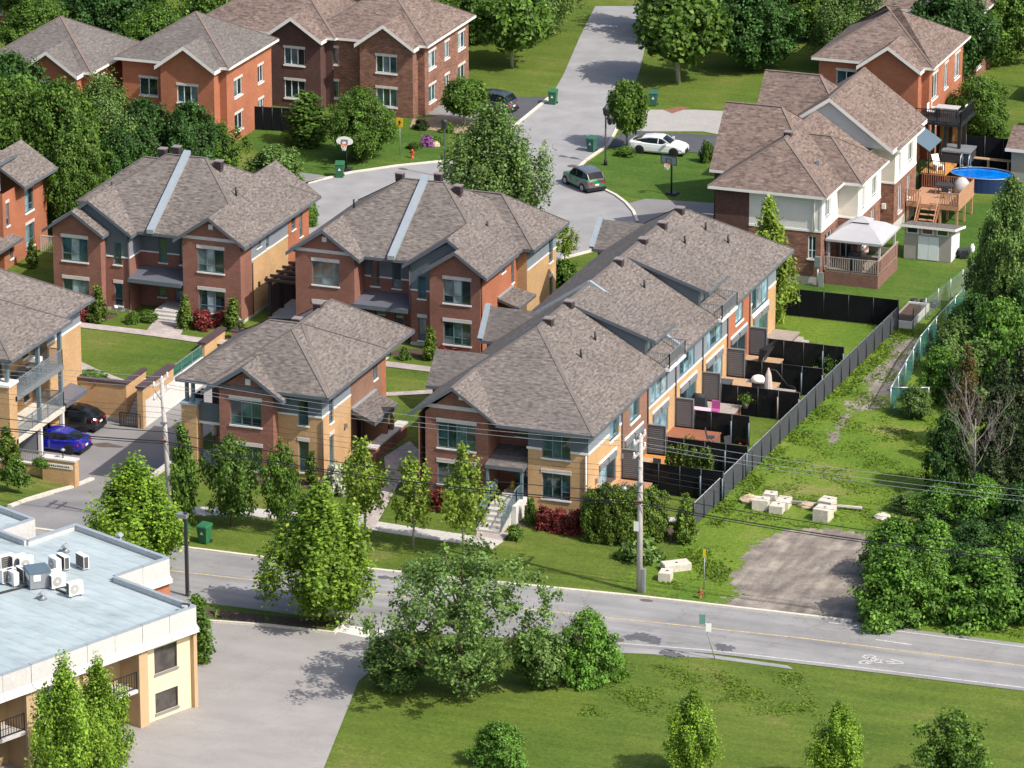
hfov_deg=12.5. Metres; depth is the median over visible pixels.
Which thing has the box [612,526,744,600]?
rough verge
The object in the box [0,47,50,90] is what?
leafy tree
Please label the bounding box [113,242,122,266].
window
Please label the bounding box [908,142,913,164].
window
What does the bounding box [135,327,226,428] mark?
ramp wall
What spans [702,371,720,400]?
privacy screen
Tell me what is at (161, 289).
window
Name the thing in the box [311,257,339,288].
window
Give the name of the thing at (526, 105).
dark driveway
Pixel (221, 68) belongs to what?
brick house
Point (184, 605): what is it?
roof floodlight
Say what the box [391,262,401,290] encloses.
window
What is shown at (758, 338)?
privacy screen
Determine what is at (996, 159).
garden bench
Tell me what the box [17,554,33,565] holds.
outdoor unit
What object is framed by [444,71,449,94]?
window
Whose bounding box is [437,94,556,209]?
tree
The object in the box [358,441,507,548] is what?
paver path
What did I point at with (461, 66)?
window
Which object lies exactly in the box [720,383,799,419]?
yard fence
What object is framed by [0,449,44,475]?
wall
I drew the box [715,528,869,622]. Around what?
gravel lot
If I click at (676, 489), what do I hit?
yard fence
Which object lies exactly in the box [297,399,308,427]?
window
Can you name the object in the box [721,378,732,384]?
storage chest
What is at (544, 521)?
red bush
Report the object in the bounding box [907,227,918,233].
window
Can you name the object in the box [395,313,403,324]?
window
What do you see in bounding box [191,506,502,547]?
sidewalk
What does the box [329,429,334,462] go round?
window
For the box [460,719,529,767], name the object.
roadside tree
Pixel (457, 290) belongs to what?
window
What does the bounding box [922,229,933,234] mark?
window
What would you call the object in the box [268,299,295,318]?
side path
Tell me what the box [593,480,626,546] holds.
hedge cedar
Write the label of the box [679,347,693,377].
window
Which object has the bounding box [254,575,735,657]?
road patch
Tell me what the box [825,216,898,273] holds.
gazebo
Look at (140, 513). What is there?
maple tree
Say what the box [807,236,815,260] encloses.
window
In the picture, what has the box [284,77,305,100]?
window
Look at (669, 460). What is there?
column cedar
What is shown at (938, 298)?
chain link fence
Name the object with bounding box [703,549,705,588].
street sign
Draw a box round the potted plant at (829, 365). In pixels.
[824,353,836,373]
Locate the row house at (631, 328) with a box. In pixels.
[407,205,794,533]
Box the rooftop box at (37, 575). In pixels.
[23,562,51,589]
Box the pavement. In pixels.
[338,625,383,638]
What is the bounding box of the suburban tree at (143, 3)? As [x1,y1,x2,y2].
[105,0,166,12]
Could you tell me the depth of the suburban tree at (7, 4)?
403.36 m
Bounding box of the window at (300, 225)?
[299,213,303,238]
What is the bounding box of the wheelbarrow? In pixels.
[958,248,970,257]
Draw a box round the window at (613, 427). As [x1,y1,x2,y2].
[609,418,619,444]
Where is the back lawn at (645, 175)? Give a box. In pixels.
[244,118,1022,310]
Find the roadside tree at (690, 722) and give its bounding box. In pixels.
[660,683,725,767]
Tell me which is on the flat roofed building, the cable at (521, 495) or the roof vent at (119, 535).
the roof vent at (119, 535)
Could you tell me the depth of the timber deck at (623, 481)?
293.12 m
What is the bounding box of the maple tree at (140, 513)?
[82,450,190,568]
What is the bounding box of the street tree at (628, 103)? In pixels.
[606,78,649,144]
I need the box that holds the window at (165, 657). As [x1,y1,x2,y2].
[154,642,178,676]
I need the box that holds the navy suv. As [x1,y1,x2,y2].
[486,88,518,112]
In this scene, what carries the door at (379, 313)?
in the brick duplex at (447, 261)
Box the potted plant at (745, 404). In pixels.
[737,392,755,408]
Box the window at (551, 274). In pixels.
[549,272,552,295]
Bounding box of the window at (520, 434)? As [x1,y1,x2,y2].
[515,430,527,438]
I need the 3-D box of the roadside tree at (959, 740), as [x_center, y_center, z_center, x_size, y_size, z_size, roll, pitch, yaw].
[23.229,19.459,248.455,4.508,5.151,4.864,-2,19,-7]
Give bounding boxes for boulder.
[433,141,439,146]
[739,493,754,504]
[797,502,814,508]
[874,512,890,520]
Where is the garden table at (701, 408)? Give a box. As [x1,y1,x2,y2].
[694,406,710,410]
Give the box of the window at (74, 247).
[60,233,88,263]
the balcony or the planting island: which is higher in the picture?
the balcony
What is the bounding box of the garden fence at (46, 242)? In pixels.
[40,235,52,252]
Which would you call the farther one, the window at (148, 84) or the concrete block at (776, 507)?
the window at (148, 84)
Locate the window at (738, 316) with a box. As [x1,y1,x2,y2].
[735,302,743,327]
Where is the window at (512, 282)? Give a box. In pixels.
[511,261,514,284]
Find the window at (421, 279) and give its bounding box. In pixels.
[417,276,426,300]
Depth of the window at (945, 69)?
369.38 m
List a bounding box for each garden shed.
[900,220,965,262]
[1005,125,1023,182]
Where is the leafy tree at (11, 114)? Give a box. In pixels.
[0,71,63,155]
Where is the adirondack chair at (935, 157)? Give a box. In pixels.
[931,153,943,170]
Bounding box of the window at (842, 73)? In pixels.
[836,68,856,83]
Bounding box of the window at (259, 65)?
[257,61,263,85]
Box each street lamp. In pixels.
[441,119,447,177]
[603,105,612,165]
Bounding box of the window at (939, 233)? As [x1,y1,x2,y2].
[937,230,948,236]
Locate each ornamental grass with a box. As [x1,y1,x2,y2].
[614,541,631,560]
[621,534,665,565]
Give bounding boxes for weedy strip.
[678,283,1023,643]
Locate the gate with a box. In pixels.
[119,412,140,426]
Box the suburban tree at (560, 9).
[532,0,591,45]
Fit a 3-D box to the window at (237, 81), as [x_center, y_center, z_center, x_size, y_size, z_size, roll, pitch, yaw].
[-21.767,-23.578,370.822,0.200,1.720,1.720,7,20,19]
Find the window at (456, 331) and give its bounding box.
[442,318,471,347]
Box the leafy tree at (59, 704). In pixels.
[24,649,112,767]
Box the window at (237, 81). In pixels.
[234,74,242,99]
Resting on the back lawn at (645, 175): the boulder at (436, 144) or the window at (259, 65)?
the boulder at (436, 144)
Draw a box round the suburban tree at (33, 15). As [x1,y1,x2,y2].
[0,0,81,46]
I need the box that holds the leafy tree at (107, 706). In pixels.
[78,650,136,767]
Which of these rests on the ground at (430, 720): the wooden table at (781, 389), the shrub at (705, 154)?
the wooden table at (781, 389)
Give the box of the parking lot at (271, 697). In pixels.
[0,623,389,767]
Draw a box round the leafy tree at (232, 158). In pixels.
[211,119,252,166]
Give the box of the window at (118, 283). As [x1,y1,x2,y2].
[113,279,123,307]
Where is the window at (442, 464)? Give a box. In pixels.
[436,458,476,488]
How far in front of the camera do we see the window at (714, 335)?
310.06 m
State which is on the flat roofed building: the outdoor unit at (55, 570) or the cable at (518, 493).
the outdoor unit at (55, 570)
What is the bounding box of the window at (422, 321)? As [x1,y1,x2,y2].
[417,314,426,341]
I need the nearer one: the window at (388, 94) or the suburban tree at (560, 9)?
the window at (388, 94)
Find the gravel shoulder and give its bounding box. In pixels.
[512,632,792,668]
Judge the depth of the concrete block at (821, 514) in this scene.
288.71 m
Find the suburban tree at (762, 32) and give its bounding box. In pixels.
[718,0,808,70]
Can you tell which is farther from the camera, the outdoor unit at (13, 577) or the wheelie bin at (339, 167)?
the wheelie bin at (339, 167)
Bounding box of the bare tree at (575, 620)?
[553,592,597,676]
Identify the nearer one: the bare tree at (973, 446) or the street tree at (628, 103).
the bare tree at (973, 446)
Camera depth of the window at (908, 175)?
349.94 m
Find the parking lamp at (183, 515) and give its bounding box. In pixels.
[176,512,189,596]
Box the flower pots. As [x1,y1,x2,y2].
[910,298,937,308]
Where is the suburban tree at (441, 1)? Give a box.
[435,0,449,4]
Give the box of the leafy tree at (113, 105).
[81,66,140,157]
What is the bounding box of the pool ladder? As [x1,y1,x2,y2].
[959,154,963,168]
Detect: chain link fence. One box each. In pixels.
[890,284,971,412]
[912,263,974,328]
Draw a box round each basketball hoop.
[336,136,352,171]
[661,154,678,195]
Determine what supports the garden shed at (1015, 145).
on the ground at (430, 720)
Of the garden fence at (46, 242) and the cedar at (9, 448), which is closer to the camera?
the cedar at (9, 448)
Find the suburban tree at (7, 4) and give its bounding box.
[0,0,73,25]
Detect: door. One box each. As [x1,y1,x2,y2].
[175,285,182,301]
[357,418,361,444]
[374,310,385,318]
[515,467,527,485]
[599,446,616,487]
[624,421,643,449]
[652,397,668,425]
[680,370,697,397]
[706,345,723,372]
[730,322,747,348]
[753,302,768,327]
[840,243,851,255]
[918,236,928,259]
[928,237,938,260]
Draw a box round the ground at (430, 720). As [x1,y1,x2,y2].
[0,0,1023,767]
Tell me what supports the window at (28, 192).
in the orange brick house at (26, 169)
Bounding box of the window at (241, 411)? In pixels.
[229,395,261,429]
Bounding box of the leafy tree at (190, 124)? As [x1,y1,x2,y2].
[157,98,230,159]
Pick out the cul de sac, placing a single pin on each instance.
(607, 54)
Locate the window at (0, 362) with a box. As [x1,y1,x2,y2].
[0,362,1,377]
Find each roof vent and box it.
[37,590,46,600]
[60,543,69,552]
[114,532,123,539]
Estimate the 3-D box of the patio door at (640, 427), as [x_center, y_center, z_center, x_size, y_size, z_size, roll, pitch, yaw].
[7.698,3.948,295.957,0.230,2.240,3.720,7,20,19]
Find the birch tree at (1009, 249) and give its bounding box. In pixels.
[980,172,1023,304]
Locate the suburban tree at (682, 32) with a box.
[630,0,734,83]
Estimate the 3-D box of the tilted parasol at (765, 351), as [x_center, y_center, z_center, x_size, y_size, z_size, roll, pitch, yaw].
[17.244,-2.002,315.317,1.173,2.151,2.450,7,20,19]
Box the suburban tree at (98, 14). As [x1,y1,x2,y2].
[58,0,139,36]
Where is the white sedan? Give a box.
[628,133,689,156]
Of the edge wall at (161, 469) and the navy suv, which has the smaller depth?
the edge wall at (161, 469)
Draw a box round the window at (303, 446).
[297,437,309,473]
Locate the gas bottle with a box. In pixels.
[970,242,974,252]
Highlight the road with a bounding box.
[35,530,1023,690]
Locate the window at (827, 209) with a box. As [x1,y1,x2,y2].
[825,198,831,220]
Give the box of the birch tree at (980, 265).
[961,216,1005,307]
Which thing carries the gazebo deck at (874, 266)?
on the back lawn at (645, 175)
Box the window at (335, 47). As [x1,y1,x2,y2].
[333,45,338,65]
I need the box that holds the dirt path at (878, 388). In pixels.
[821,337,917,451]
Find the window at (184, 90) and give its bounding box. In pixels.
[176,82,198,104]
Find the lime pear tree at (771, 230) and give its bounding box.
[754,193,801,323]
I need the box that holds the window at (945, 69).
[944,59,948,90]
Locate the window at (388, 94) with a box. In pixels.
[375,85,397,108]
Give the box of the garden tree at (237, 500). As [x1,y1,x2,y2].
[190,430,262,526]
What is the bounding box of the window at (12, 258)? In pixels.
[10,248,13,260]
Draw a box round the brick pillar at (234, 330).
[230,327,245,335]
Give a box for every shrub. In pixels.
[0,458,33,490]
[31,456,49,469]
[78,368,109,385]
[124,310,139,324]
[135,309,157,323]
[242,143,305,181]
[309,203,319,226]
[321,459,347,496]
[358,628,435,694]
[399,347,411,360]
[405,141,422,149]
[411,118,429,130]
[420,134,433,147]
[432,135,446,145]
[440,122,454,133]
[505,524,523,541]
[523,497,536,525]
[556,258,577,287]
[611,145,635,157]
[698,138,713,163]
[996,128,1010,138]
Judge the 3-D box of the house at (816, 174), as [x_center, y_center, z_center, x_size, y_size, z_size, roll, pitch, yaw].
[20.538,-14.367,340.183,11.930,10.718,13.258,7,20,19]
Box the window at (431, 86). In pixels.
[428,80,436,104]
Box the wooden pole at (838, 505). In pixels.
[791,500,861,508]
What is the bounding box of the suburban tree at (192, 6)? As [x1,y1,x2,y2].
[178,0,230,16]
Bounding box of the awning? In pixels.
[917,128,941,167]
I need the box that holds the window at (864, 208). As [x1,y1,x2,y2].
[862,187,865,210]
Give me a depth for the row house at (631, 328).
296.91 m
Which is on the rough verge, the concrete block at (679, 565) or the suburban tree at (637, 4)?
the concrete block at (679, 565)
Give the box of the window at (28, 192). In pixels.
[24,185,34,215]
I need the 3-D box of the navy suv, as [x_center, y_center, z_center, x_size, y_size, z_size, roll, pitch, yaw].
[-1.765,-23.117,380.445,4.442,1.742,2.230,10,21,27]
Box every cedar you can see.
[0,423,23,465]
[25,238,38,268]
[86,283,109,324]
[175,293,193,329]
[220,297,245,330]
[304,449,318,485]
[421,325,437,360]
[579,485,612,543]
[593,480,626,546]
[610,482,637,546]
[626,485,661,541]
[643,486,670,542]
[664,444,674,464]
[669,493,698,546]
[672,444,681,465]
[680,444,689,466]
[687,446,697,467]
[696,448,706,468]
[704,446,714,469]
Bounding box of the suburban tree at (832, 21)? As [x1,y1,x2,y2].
[808,0,896,52]
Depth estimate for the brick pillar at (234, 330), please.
323.21 m
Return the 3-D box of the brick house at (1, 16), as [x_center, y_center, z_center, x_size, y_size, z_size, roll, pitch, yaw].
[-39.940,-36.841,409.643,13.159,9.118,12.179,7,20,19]
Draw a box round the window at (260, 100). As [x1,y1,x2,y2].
[258,95,263,106]
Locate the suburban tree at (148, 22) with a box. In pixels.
[117,1,182,40]
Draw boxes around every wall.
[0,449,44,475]
[77,368,146,421]
[97,461,173,517]
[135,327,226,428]
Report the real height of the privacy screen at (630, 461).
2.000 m
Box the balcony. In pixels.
[914,100,974,167]
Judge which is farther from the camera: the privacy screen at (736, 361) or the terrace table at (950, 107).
the terrace table at (950, 107)
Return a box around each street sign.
[396,118,402,144]
[699,614,714,658]
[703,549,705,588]
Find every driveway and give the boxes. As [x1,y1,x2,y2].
[6,385,211,529]
[296,105,713,223]
[488,97,716,152]
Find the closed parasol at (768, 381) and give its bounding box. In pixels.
[764,368,787,389]
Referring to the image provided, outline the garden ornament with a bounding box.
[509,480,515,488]
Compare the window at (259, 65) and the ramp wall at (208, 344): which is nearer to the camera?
the ramp wall at (208, 344)
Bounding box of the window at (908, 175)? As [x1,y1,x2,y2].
[907,175,910,199]
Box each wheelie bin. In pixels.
[196,521,212,543]
[334,160,344,177]
[548,88,558,104]
[585,135,598,151]
[648,89,658,105]
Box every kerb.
[7,477,94,506]
[35,527,851,621]
[207,615,350,633]
[306,97,638,260]
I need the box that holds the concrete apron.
[637,110,722,133]
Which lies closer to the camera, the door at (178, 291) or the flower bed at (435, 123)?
the door at (178, 291)
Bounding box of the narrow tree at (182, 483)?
[165,419,199,525]
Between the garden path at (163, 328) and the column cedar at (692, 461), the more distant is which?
the garden path at (163, 328)
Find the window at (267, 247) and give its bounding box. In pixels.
[266,236,269,249]
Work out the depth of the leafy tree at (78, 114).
347.02 m
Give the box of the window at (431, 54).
[428,47,436,71]
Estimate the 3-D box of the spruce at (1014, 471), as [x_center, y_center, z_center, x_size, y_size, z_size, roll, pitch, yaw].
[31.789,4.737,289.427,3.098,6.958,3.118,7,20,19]
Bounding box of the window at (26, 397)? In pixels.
[24,394,30,403]
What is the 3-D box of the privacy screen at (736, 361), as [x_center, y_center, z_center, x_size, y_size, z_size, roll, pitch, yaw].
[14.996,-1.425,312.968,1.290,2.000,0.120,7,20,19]
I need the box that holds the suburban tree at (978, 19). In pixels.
[907,0,1001,80]
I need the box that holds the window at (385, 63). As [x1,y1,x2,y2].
[375,53,396,75]
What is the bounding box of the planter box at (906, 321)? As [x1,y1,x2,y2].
[899,301,928,328]
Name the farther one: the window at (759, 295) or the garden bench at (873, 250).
the garden bench at (873, 250)
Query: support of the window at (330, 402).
in the corner apartment house at (332, 352)
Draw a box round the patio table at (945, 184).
[934,182,954,193]
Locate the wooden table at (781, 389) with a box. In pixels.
[773,388,795,391]
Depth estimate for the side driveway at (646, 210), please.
354.45 m
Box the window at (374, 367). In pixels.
[373,364,378,382]
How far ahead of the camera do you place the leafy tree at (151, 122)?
355.24 m
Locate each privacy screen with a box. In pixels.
[621,448,637,478]
[647,424,666,455]
[674,397,693,427]
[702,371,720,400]
[726,347,745,377]
[748,326,767,354]
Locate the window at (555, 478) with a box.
[541,468,570,502]
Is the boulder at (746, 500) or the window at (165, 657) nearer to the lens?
the window at (165, 657)
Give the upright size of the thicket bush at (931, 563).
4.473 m
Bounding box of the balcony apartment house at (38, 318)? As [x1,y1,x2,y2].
[0,268,94,454]
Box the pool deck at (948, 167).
[918,141,964,189]
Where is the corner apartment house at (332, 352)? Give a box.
[174,298,414,478]
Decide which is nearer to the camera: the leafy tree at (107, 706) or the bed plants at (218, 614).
the leafy tree at (107, 706)
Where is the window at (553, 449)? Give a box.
[541,433,570,462]
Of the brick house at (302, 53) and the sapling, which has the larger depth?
the brick house at (302, 53)
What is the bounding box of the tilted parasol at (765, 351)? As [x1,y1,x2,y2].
[758,339,777,361]
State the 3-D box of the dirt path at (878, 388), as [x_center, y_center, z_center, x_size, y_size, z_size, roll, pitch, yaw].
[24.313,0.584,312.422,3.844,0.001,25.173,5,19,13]
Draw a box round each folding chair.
[653,458,660,463]
[705,427,714,441]
[724,435,730,443]
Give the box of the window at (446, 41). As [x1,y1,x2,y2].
[444,38,449,61]
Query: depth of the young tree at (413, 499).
283.11 m
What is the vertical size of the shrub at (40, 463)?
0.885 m
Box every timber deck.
[615,479,651,490]
[623,454,682,480]
[648,427,720,455]
[676,401,741,428]
[707,376,779,401]
[728,355,783,378]
[750,329,808,355]
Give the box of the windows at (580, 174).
[570,168,602,180]
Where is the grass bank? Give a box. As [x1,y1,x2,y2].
[0,468,64,505]
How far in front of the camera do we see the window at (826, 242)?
336.16 m
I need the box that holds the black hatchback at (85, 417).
[48,402,106,432]
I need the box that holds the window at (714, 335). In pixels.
[706,322,720,351]
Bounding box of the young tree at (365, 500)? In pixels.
[338,435,394,535]
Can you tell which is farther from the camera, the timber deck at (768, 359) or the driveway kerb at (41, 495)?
the timber deck at (768, 359)
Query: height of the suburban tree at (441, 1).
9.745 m
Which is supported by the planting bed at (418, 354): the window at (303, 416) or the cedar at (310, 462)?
the cedar at (310, 462)
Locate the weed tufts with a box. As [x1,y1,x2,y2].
[576,292,1023,716]
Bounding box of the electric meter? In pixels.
[814,256,823,286]
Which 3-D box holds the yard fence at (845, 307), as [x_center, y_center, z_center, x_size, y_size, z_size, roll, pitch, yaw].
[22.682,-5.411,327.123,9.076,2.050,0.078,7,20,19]
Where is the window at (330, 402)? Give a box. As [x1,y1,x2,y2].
[329,399,334,425]
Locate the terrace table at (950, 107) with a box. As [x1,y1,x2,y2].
[935,104,960,118]
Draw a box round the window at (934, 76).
[932,68,938,101]
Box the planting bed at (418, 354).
[86,313,700,542]
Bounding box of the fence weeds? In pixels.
[678,328,911,585]
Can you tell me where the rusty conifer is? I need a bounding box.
[946,343,985,428]
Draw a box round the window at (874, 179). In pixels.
[872,176,877,198]
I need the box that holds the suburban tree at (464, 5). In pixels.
[443,0,486,43]
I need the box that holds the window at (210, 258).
[196,244,224,275]
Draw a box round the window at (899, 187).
[897,184,901,214]
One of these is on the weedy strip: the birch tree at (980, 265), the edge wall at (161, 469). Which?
the birch tree at (980, 265)
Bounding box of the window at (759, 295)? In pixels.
[751,278,768,316]
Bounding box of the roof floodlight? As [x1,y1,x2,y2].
[181,603,189,607]
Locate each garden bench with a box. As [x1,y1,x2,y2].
[866,246,889,256]
[966,156,1010,171]
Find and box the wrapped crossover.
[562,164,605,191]
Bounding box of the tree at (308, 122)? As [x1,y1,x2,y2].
[280,89,335,148]
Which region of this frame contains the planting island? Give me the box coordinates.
[204,603,345,630]
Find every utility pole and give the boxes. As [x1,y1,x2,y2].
[152,372,172,507]
[621,429,645,593]
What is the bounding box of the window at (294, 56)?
[283,45,304,67]
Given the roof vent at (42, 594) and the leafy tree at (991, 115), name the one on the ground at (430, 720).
the leafy tree at (991, 115)
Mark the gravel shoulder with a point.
(652, 651)
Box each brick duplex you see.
[42,145,320,321]
[285,171,569,352]
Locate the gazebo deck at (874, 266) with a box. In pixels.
[824,241,898,288]
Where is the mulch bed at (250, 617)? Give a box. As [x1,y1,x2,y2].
[205,608,328,627]
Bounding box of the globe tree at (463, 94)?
[439,76,491,124]
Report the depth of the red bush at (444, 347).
320.29 m
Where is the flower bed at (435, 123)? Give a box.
[410,116,495,133]
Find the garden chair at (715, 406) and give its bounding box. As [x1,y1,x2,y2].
[711,400,719,412]
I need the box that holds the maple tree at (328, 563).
[251,475,380,629]
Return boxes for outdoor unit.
[0,552,13,568]
[0,566,15,584]
[6,569,18,587]
[10,552,25,566]
[15,565,25,583]
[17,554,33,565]
[48,555,61,571]
[49,571,65,590]
[50,568,58,573]
[56,552,69,570]
[66,579,82,597]
[75,551,88,570]
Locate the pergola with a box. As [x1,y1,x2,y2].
[264,261,295,316]
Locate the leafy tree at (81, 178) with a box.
[43,129,109,220]
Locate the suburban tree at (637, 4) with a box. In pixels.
[633,0,646,20]
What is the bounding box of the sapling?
[556,225,580,261]
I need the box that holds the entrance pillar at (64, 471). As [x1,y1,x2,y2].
[42,454,79,487]
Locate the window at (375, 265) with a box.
[370,260,380,287]
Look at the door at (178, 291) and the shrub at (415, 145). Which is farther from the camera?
the shrub at (415, 145)
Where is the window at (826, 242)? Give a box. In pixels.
[824,230,830,266]
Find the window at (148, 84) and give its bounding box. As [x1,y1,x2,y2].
[138,75,158,97]
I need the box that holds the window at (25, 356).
[22,354,29,360]
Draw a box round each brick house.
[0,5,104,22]
[0,16,139,115]
[0,139,57,268]
[113,11,278,142]
[207,0,356,107]
[326,0,475,118]
[811,5,971,161]
[842,0,996,83]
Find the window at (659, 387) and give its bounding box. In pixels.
[651,372,666,403]
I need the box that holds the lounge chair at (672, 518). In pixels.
[668,517,676,521]
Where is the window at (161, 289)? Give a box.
[157,286,166,298]
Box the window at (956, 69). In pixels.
[954,49,960,81]
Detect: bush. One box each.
[80,306,87,322]
[187,308,216,332]
[211,309,225,326]
[427,486,447,511]
[438,344,464,350]
[506,622,570,690]
[533,503,553,531]
[547,507,571,534]
[553,605,630,692]
[562,509,584,536]
[845,539,945,635]
[852,514,916,576]
[886,490,926,514]
[896,384,933,418]
[900,549,965,625]
[905,483,963,533]
[907,515,962,565]
[915,344,961,407]
[920,406,977,494]
[926,314,975,367]
[935,540,973,603]
[936,547,1023,636]
[938,473,1004,537]
[943,304,969,326]
[946,290,990,337]
[949,518,996,555]
[951,336,999,412]
[969,295,1023,349]
[984,325,1023,389]
[984,480,1023,545]
[988,517,1023,567]
[1002,546,1023,624]
[1006,277,1023,325]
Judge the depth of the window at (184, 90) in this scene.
368.84 m
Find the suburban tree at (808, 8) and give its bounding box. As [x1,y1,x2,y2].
[778,0,826,38]
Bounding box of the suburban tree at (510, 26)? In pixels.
[469,0,554,67]
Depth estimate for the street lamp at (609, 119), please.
363.80 m
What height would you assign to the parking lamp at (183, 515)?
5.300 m
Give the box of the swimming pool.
[950,167,1014,193]
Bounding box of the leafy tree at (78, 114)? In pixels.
[9,74,114,221]
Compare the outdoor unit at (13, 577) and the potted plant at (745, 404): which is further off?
the potted plant at (745, 404)
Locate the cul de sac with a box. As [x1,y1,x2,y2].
[307,6,644,257]
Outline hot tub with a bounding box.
[941,143,976,164]
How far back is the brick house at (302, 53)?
380.75 m
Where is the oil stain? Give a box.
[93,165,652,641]
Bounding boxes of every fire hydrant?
[410,149,414,157]
[697,588,702,598]
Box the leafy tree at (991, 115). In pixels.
[947,72,1010,137]
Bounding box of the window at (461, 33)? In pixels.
[458,28,465,52]
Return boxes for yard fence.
[254,105,293,130]
[643,462,723,500]
[666,436,747,476]
[694,409,749,446]
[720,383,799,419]
[745,359,823,395]
[767,338,844,372]
[783,289,898,324]
[965,134,1011,171]
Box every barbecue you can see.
[28,355,42,369]
[691,393,707,407]
[746,374,764,387]
[847,251,863,271]
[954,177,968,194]
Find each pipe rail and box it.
[0,585,27,593]
[48,587,65,593]
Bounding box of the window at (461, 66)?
[458,60,465,77]
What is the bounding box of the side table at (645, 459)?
[643,457,652,462]
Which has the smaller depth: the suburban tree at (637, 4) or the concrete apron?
the concrete apron
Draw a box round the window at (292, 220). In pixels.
[291,218,296,231]
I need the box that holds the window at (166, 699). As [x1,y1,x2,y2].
[155,686,179,715]
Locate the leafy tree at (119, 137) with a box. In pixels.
[99,125,149,177]
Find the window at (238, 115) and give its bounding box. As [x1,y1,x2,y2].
[234,108,243,132]
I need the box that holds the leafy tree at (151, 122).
[116,94,175,157]
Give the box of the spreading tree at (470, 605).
[354,533,562,698]
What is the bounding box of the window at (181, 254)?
[179,239,182,265]
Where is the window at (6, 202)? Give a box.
[5,199,10,227]
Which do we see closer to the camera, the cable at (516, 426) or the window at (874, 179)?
the cable at (516, 426)
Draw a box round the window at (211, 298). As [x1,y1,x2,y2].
[197,286,224,314]
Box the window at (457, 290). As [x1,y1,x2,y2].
[442,275,471,306]
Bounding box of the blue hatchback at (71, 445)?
[37,425,92,454]
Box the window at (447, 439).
[436,417,476,453]
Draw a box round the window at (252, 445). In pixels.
[233,442,262,472]
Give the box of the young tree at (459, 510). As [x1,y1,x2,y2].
[437,441,506,554]
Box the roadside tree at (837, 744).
[801,696,868,767]
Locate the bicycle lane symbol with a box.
[859,655,903,663]
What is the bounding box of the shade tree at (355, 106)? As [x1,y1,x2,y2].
[325,85,398,160]
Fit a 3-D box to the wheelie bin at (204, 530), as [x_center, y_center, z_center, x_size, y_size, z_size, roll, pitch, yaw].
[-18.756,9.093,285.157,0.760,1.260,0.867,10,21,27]
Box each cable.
[0,369,1023,496]
[0,398,1023,527]
[0,418,1023,548]
[0,427,1023,559]
[1,374,1019,500]
[1,430,1023,561]
[2,393,1023,521]
[5,364,1021,489]
[7,404,1019,532]
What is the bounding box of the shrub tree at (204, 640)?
[186,591,216,665]
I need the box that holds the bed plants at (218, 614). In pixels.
[212,610,316,625]
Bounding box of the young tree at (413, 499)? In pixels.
[387,450,435,547]
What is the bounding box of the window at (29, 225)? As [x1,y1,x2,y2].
[25,218,35,250]
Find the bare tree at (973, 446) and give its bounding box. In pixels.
[936,373,1019,478]
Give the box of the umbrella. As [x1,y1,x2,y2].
[211,425,216,444]
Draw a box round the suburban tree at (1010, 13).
[984,0,1023,66]
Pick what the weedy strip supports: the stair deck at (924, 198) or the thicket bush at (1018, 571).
the thicket bush at (1018, 571)
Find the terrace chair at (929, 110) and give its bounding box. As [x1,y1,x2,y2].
[927,102,935,117]
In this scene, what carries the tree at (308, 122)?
on the back lawn at (645, 175)
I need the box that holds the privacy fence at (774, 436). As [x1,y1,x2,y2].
[693,306,898,523]
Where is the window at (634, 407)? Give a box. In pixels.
[630,399,640,425]
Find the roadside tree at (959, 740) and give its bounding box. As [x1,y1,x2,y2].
[909,705,995,767]
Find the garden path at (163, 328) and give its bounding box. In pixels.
[80,320,432,395]
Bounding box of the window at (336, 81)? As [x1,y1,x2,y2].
[334,79,339,99]
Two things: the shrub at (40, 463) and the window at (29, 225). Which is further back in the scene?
the window at (29, 225)
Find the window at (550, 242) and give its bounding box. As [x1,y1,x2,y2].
[549,239,553,264]
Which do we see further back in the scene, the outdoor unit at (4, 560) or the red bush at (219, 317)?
the red bush at (219, 317)
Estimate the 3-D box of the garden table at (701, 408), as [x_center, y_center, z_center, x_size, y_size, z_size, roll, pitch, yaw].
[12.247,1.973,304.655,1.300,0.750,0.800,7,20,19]
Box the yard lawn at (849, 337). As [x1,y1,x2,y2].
[750,316,876,444]
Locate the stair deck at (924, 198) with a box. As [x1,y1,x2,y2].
[906,173,973,224]
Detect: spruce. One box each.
[972,445,1012,500]
[973,356,1020,473]
[1003,408,1023,492]
[1006,342,1023,434]
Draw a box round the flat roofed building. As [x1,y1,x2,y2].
[0,505,199,767]
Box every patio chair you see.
[11,372,19,378]
[16,368,25,376]
[941,187,949,198]
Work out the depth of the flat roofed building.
258.22 m
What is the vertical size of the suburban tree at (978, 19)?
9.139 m
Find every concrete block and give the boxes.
[658,568,672,581]
[660,558,691,571]
[752,495,769,510]
[762,490,777,502]
[769,501,784,514]
[775,495,791,509]
[812,503,833,522]
[817,495,836,511]
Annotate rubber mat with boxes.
[663,106,688,112]
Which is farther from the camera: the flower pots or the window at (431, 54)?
the window at (431, 54)
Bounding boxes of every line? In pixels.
[170,570,1023,665]
[620,622,1023,687]
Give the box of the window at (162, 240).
[158,237,167,264]
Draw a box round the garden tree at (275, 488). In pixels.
[255,436,303,530]
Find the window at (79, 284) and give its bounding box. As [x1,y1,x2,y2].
[62,274,88,294]
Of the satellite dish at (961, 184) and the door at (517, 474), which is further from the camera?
the satellite dish at (961, 184)

